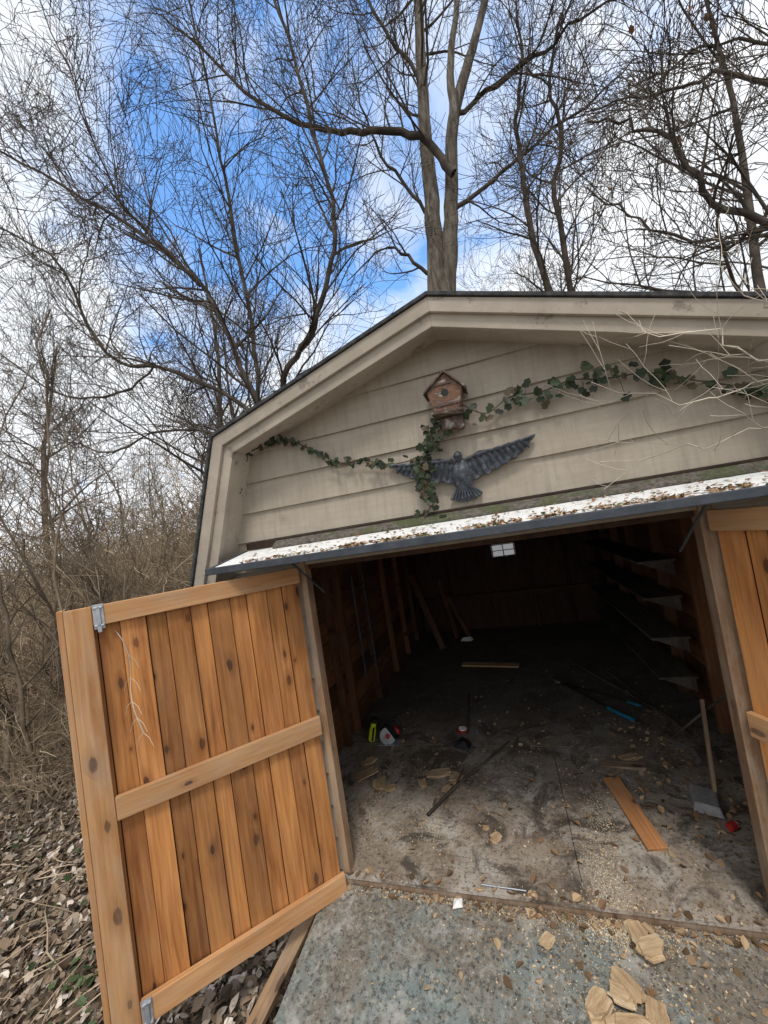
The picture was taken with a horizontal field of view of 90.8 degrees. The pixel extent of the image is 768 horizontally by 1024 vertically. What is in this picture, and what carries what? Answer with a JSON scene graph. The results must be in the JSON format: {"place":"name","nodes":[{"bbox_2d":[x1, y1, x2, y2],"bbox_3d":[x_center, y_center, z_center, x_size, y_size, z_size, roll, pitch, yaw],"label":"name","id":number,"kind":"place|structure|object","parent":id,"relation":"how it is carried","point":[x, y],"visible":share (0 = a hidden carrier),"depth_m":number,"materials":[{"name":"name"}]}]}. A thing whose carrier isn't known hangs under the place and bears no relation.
{"place":"outdoors","nodes":[
{"label":"outdoors","id":0,"kind":"place"},
{"bbox_2d":[0,592,581,1023],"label":"ground","id":1,"kind":"structure","parent":0,"point":[248,968],"depth_m":2.69,"materials":[{"name":"brown plant"}]},
{"bbox_2d":[8,810,97,1023],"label":"ground ivy","id":2,"kind":"object","parent":1,"relation":"on","point":[82,998],"visible":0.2,"depth_m":2.11,"materials":[{"name":"green plant"}]},
{"bbox_2d":[0,406,222,846],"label":"bramble thicket","id":3,"kind":"object","parent":1,"relation":"on","point":[8,680],"visible":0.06,"depth_m":6.18,"materials":[{"name":"beige plant"}]},
{"bbox_2d":[0,272,230,815],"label":"saplings","id":4,"kind":"object","parent":1,"relation":"on","point":[53,633],"visible":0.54,"depth_m":5.01,"materials":[{"name":"brown plant"}]},
{"bbox_2d":[0,719,302,1023],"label":"fallen leaves","id":5,"kind":"object","parent":1,"relation":"on","point":[223,989],"depth_m":2.37,"materials":[{"name":"brown plant"}]},
{"bbox_2d":[0,0,342,533],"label":"leaning tree","id":6,"kind":"object","parent":1,"relation":"on","point":[157,244],"visible":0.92,"depth_m":6.34,"materials":[{"name":"grey plant"}]},
{"bbox_2d":[51,0,405,467],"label":"slender tree","id":7,"kind":"object","parent":1,"relation":"on","point":[253,353],"visible":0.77,"depth_m":8.21,"materials":[{"name":"grey plant"}]},
{"bbox_2d":[168,0,460,387],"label":"slender tree","id":8,"kind":"object","parent":1,"relation":"on","point":[316,308],"visible":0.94,"depth_m":6.37,"materials":[{"name":"grey plant"}]},
{"bbox_2d":[0,0,767,605],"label":"distant trees","id":9,"kind":"object","parent":1,"relation":"on","point":[752,254],"visible":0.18,"depth_m":13.02,"materials":[{"name":"plant"}]},
{"bbox_2d":[56,291,767,1023],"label":"garden shed","id":10,"kind":"structure","parent":1,"relation":"on","point":[222,819],"depth_m":1.97,"materials":[{"name":"wood"}]},
{"bbox_2d":[56,568,346,1023],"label":"shed door left","id":11,"kind":"structure","parent":10,"relation":"in","point":[204,845],"depth_m":1.83,"materials":[{"name":"brown wood"}]},
{"bbox_2d":[115,630,153,745],"bbox_3d":[-1.191,0.799,1.734,0.274,0.538,0.039,-10,-3,26],"label":"dry grass stem","id":12,"kind":"object","parent":11,"relation":"attached to","point":[129,656],"visible":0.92,"depth_m":1.70,"materials":[{"name":"beige plant"}]},
{"bbox_2d":[239,434,420,493],"bbox_3d":[-0.369,-0.326,2.149,1.160,0.355,0.061,-10,-3,17],"label":"ivy garland","id":13,"kind":"object","parent":10,"relation":"attached to","point":[378,463],"visible":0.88,"depth_m":2.13,"materials":[{"name":"green plant"}]},
{"bbox_2d":[350,571,376,677],"bbox_3d":[-0.212,1.172,4.021,0.024,1.040,0.334,-10,-3,17],"label":"wall ladder","id":14,"kind":"object","parent":10,"relation":"attached to","point":[358,625],"depth_m":3.96,"materials":[{"name":"wood"}]},
{"bbox_2d":[355,766,378,781],"bbox_3d":[-0.138,2.054,2.975,0.199,0.017,0.113,-14,-6,-18],"label":"broken board piece","id":15,"kind":"object","parent":10,"relation":"on","point":[366,773],"visible":1,"depth_m":2.96,"materials":[{"name":"brown wood"}]},
{"bbox_2d":[361,756,377,767],"bbox_3d":[-0.127,2.061,3.132,0.130,0.017,0.089,-8,-3,-40],"label":"broken board piece","id":16,"kind":"object","parent":10,"relation":"on","point":[367,762],"visible":1,"depth_m":3.12,"materials":[{"name":"brown wood"}]},
{"bbox_2d":[373,777,385,790],"bbox_3d":[-0.037,2.032,2.832,0.097,0.018,0.134,-9,-3,-2],"label":"broken board piece","id":17,"kind":"object","parent":10,"relation":"on","point":[379,783],"visible":1,"depth_m":2.82,"materials":[{"name":"brown wood"}]},
{"bbox_2d":[378,718,400,745],"bbox_3d":[0.051,1.948,3.372,0.212,0.195,0.141,-10,-3,17],"label":"circular saw","id":18,"kind":"object","parent":10,"relation":"on","point":[388,734],"visible":1,"depth_m":3.34,"materials":[{"name":"metal"}]},
{"bbox_2d":[385,784,396,791],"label":"broken board piece","id":19,"kind":"object","parent":10,"relation":"on","point":[390,788],"visible":1,"depth_m":2.76,"materials":[{"name":"brown wood"}]},
{"bbox_2d":[417,778,426,787],"bbox_3d":[0.282,1.979,2.772,0.060,0.016,0.103,-8,-2,-8],"label":"broken board piece","id":20,"kind":"object","parent":10,"relation":"on","point":[422,783],"visible":1,"depth_m":2.76,"materials":[{"name":"brown wood"}]},
{"bbox_2d":[412,418,452,518],"bbox_3d":[0.269,-0.244,1.941,0.324,0.567,0.060,-10,-3,17],"label":"climbing ivy","id":21,"kind":"object","parent":10,"relation":"attached to","point":[428,496],"visible":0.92,"depth_m":1.95,"materials":[{"name":"green plant"}]},
{"bbox_2d":[425,768,451,778],"bbox_3d":[0.408,1.962,2.851,0.196,0.018,0.102,-9,-3,1],"label":"broken board piece","id":22,"kind":"object","parent":10,"relation":"on","point":[438,773],"visible":0.98,"depth_m":2.83,"materials":[{"name":"brown wood"}]},
{"bbox_2d":[408,574,470,649],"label":"leaning boards","id":23,"kind":"object","parent":10,"relation":"on","point":[428,616],"visible":0.91,"depth_m":6.00,"materials":[{"name":"brown wood"}]},
{"bbox_2d":[422,370,467,431],"bbox_3d":[0.314,-0.548,1.890,0.211,0.273,0.140,-10,-3,17],"label":"birdhouse","id":24,"kind":"object","parent":10,"relation":"attached to","point":[443,392],"visible":0.94,"depth_m":1.84,"materials":[{"name":"brown wood"}]},
{"bbox_2d":[442,784,451,791],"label":"broken board piece","id":25,"kind":"object","parent":10,"relation":"on","point":[446,788],"visible":0.99,"depth_m":2.67,"materials":[{"name":"brown wood"}]},
{"bbox_2d":[449,772,464,784],"bbox_3d":[0.525,1.936,2.745,0.100,0.023,0.139,-11,-7,38],"label":"broken board piece","id":26,"kind":"object","parent":10,"relation":"on","point":[454,777],"visible":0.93,"depth_m":2.75,"materials":[{"name":"brown wood"}]},
{"bbox_2d":[389,434,534,501],"bbox_3d":[0.396,-0.183,1.918,0.742,0.266,0.070,-10,-3,17],"label":"eagle wall plaque","id":27,"kind":"object","parent":10,"relation":"attached to","point":[461,474],"visible":0.96,"depth_m":1.90,"materials":[{"name":"metal"}]},
{"bbox_2d":[457,726,466,733],"bbox_3d":[0.701,1.933,3.370,0.109,0.032,0.110,-10,-3,17],"label":"plastic lid","id":28,"kind":"object","parent":10,"relation":"on","point":[462,729],"visible":0.98,"depth_m":3.35,"materials":[{"name":"white plastic"}]},
{"bbox_2d":[455,737,471,749],"bbox_3d":[0.661,1.918,3.162,0.122,0.051,0.131,-10,-3,27],"label":"dark rag","id":29,"kind":"object","parent":10,"relation":"on","point":[463,743],"visible":1,"depth_m":3.13,"materials":[{"name":"black fabric"}]},
{"bbox_2d":[426,740,509,816],"bbox_3d":[0.620,1.917,2.799,0.969,0.033,0.115,-7,-3,-40],"label":"fallen stick","id":30,"kind":"object","parent":10,"relation":"on","point":[441,800],"visible":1,"depth_m":2.69,"materials":[{"name":"brown wood"}]},
{"bbox_2d":[482,825,489,829],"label":"broken board piece","id":31,"kind":"object","parent":10,"relation":"on","point":[485,827],"visible":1,"depth_m":2.28,"materials":[{"name":"brown wood"}]},
{"bbox_2d":[461,662,519,667],"bbox_3d":[1.319,1.901,4.717,0.700,0.020,0.110,-10,-3,27],"label":"loose board","id":32,"kind":"object","parent":10,"relation":"on","point":[490,664],"visible":1,"depth_m":4.70,"materials":[{"name":"wood"}]},
{"bbox_2d":[490,831,501,843],"bbox_3d":[0.651,1.897,2.208,0.078,0.013,0.056,-8,1,-29],"label":"broken board piece","id":33,"kind":"object","parent":10,"relation":"on","point":[496,836],"visible":1,"depth_m":2.20,"materials":[{"name":"brown wood"}]},
{"bbox_2d":[239,469,767,562],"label":"awning leaf litter","id":34,"kind":"object","parent":10,"relation":"on","point":[664,497],"visible":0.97,"depth_m":1.58,"materials":[{"name":"plant"}]},
{"bbox_2d":[481,884,525,891],"bbox_3d":[0.600,1.890,1.907,0.220,0.008,0.009,-10,-3,18],"label":"threaded rod","id":35,"kind":"object","parent":10,"relation":"on","point":[489,885],"visible":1,"depth_m":1.90,"materials":[{"name":"metal"}]},
{"bbox_2d":[492,542,515,556],"label":"window pane","id":36,"kind":"structure","parent":10,"relation":"in","point":[505,546],"depth_m":6.19,"materials":[{"name":"white glass"}]},
{"bbox_2d":[549,677,641,720],"bbox_3d":[1.971,1.727,3.607,0.260,0.032,1.034,-8,-3,-20],"label":"long handled lopper","id":37,"kind":"object","parent":10,"relation":"on","point":[615,711],"visible":1,"depth_m":3.46,"materials":[{"name":"black plastic"}]},
{"bbox_2d":[467,659,725,739],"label":"garden stakes","id":38,"kind":"object","parent":10,"relation":"on","point":[699,715],"visible":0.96,"depth_m":3.30,"materials":[{"name":"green plant"}]},
{"bbox_2d":[462,358,767,425],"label":"ivy garland","id":39,"kind":"object","parent":10,"relation":"attached to","point":[663,376],"visible":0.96,"depth_m":1.71,"materials":[{"name":"green plant"}]},
{"bbox_2d":[597,760,646,770],"bbox_3d":[1.642,1.754,2.624,0.296,0.020,0.073,-10,-3,21],"label":"scrap lumber","id":40,"kind":"object","parent":10,"relation":"on","point":[638,766],"visible":1,"depth_m":2.61,"materials":[{"name":"brown wood"}]},
{"bbox_2d":[618,753,642,761],"bbox_3d":[1.753,1.742,2.690,0.152,0.016,0.075,-8,-8,-6],"label":"broken board piece","id":41,"kind":"object","parent":10,"relation":"on","point":[631,757],"visible":1,"depth_m":2.68,"materials":[{"name":"brown wood"}]},
{"bbox_2d":[604,777,668,850],"bbox_3d":[1.469,1.763,2.241,0.103,0.022,0.560,-9,-3,9],"label":"loose plank","id":42,"kind":"object","parent":10,"relation":"on","point":[646,831],"visible":1,"depth_m":2.18,"materials":[{"name":"orange wood"}]},
{"bbox_2d":[582,539,698,691],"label":"wall shelves","id":43,"kind":"object","parent":10,"relation":"attached to","point":[640,630],"depth_m":3.57,"materials":[{"name":"brown wood"}]},
{"bbox_2d":[688,783,724,818],"bbox_3d":[1.882,1.683,2.223,0.147,0.049,0.210,-11,-3,34],"label":"concrete block","id":44,"kind":"object","parent":10,"relation":"on","point":[707,801],"depth_m":2.19,"materials":[{"name":"grey concrete"}]},
{"bbox_2d":[699,699,717,794],"bbox_3d":[2.045,1.466,2.392,0.020,0.537,0.030,3,-38,27],"label":"pry stick","id":45,"kind":"object","parent":44,"relation":"on","point":[708,748],"visible":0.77,"depth_m":2.38,"materials":[{"name":"brown wood"}]},
{"bbox_2d":[725,820,738,831],"bbox_3d":[1.866,1.680,2.028,0.052,0.039,0.040,-8,-3,-15],"label":"red can","id":46,"kind":"object","parent":10,"relation":"on","point":[732,826],"visible":1,"depth_m":2.02,"materials":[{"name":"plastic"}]},
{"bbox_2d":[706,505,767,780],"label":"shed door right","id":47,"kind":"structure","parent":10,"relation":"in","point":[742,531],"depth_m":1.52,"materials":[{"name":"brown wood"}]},
{"bbox_2d":[78,0,762,333],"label":"tall twin trunk tree","id":48,"kind":"object","parent":1,"relation":"on","point":[441,276],"visible":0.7,"depth_m":8.84,"materials":[{"name":"grey plant"}]},
{"bbox_2d":[246,884,767,1023],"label":"concrete slab","id":49,"kind":"structure","parent":1,"relation":"on","point":[300,1004],"depth_m":1.66,"materials":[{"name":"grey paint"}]},
{"bbox_2d":[453,898,462,908],"bbox_3d":[0.371,1.975,1.917,0.051,0.022,0.044,-10,-3,10],"label":"paper scrap","id":50,"kind":"object","parent":49,"relation":"on","point":[457,903],"visible":1,"depth_m":1.91,"materials":[{"name":"white paper"}]},
{"bbox_2d":[526,908,535,919],"bbox_3d":[0.706,1.928,1.819,0.043,0.013,0.044,-7,-2,10],"label":"split firewood","id":51,"kind":"object","parent":49,"relation":"on","point":[528,910],"visible":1,"depth_m":1.82,"materials":[{"name":"beige wood"}]},
{"bbox_2d":[304,634,767,1023],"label":"floor dirt crumbs","id":52,"kind":"object","parent":49,"relation":"on","point":[589,940],"visible":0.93,"depth_m":1.77,"materials":[{"name":"brown soil"}]},
{"bbox_2d":[306,735,767,1023],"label":"wood chips","id":53,"kind":"object","parent":49,"relation":"on","point":[624,946],"visible":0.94,"depth_m":1.74,"materials":[{"name":"beige wood"}]},
{"bbox_2d":[538,931,554,950],"bbox_3d":[0.738,1.933,1.715,0.095,0.015,0.058,-4,-4,-34],"label":"chip","id":54,"kind":"object","parent":49,"relation":"on","point":[546,941],"visible":1,"depth_m":1.70,"materials":[{"name":"beige wood"}]},
{"bbox_2d":[346,650,767,1023],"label":"leaves in shed","id":55,"kind":"object","parent":49,"relation":"on","point":[650,992],"visible":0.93,"depth_m":1.92,"materials":[{"name":"brown plant"}]},
{"bbox_2d":[416,772,728,1023],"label":"sawdust","id":56,"kind":"object","parent":49,"relation":"on","point":[626,938],"visible":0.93,"depth_m":1.81,"materials":[{"name":"brown wood"}]},
{"bbox_2d":[585,985,613,1023],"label":"chip","id":57,"kind":"object","parent":49,"relation":"on","point":[599,1006],"visible":0.99,"depth_m":1.47,"materials":[{"name":"beige wood"}]},
{"bbox_2d":[605,1012,649,1023],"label":"chip","id":58,"kind":"object","parent":49,"relation":"on","point":[622,1018],"visible":1,"depth_m":1.42,"materials":[{"name":"beige wood"}]},
{"bbox_2d":[610,965,645,1003],"bbox_3d":[0.968,1.896,1.515,0.084,0.036,0.145,-7,-9,-19],"label":"split firewood","id":59,"kind":"object","parent":49,"relation":"on","point":[627,981],"visible":0.8,"depth_m":1.51,"materials":[{"name":"beige wood"}]},
{"bbox_2d":[607,979,637,1010],"bbox_3d":[0.926,1.883,1.476,0.100,0.032,0.052,-5,-2,31],"label":"chip","id":60,"kind":"object","parent":59,"relation":"on","point":[618,993],"visible":1,"depth_m":1.47,"materials":[{"name":"beige wood"}]},
{"bbox_2d":[623,919,647,944],"bbox_3d":[1.114,1.851,1.663,0.093,0.036,0.136,1,-2,-2],"label":"chip","id":61,"kind":"object","parent":49,"relation":"on","point":[635,930],"visible":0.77,"depth_m":1.66,"materials":[{"name":"beige wood"}]},
{"bbox_2d":[641,922,654,933],"bbox_3d":[1.166,1.844,1.677,0.028,0.021,0.058,-2,-10,-30],"label":"split firewood","id":62,"kind":"object","parent":49,"relation":"on","point":[647,928],"visible":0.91,"depth_m":1.67,"materials":[{"name":"beige wood"}]},
{"bbox_2d":[636,933,665,963],"bbox_3d":[1.119,1.830,1.587,0.122,0.032,0.080,-14,-2,0],"label":"split firewood","id":63,"kind":"object","parent":49,"relation":"on","point":[649,947],"visible":1,"depth_m":1.58,"materials":[{"name":"beige wood"}]},
{"bbox_2d":[644,994,670,1023],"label":"chip","id":64,"kind":"object","parent":49,"relation":"on","point":[655,1011],"visible":0.99,"depth_m":1.42,"materials":[{"name":"beige wood"}]},
{"bbox_2d":[424,0,713,290],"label":"twin stem tree","id":65,"kind":"object","parent":1,"relation":"on","point":[568,267],"visible":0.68,"depth_m":8.14,"materials":[{"name":"grey plant"}]},
{"bbox_2d":[436,0,767,290],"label":"overhanging tree","id":66,"kind":"object","parent":1,"relation":"on","point":[745,212],"visible":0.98,"depth_m":4.36,"materials":[{"name":"grey plant"}]},
{"bbox_2d":[551,195,767,488],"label":"dead twigs","id":67,"kind":"object","parent":1,"relation":"on","point":[736,347],"visible":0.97,"depth_m":1.41,"materials":[{"name":"beige plant"}]},
{"bbox_2d":[368,716,378,741],"bbox_3d":[-0.093,1.958,3.413,0.120,0.210,0.087,-8,-3,-16],"label":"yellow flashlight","id":68,"kind":"object","parent":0,"point":[372,729],"visible":1,"depth_m":3.40,"materials":[{"name":"plastic"}]},
{"bbox_2d":[0,0,767,584],"label":"sky","id":69,"kind":"structure","parent":0,"point":[401,290],"materials":[{"name":"blue"}]},
{"bbox_2d":[461,636,473,640],"bbox_3d":[1.274,1.943,5.815,0.181,0.055,0.096,-11,-3,32],"label":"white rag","id":70,"kind":"object","parent":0,"point":[470,638],"visible":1,"depth_m":5.79,"materials":[{"name":"fabric"}]}
]}

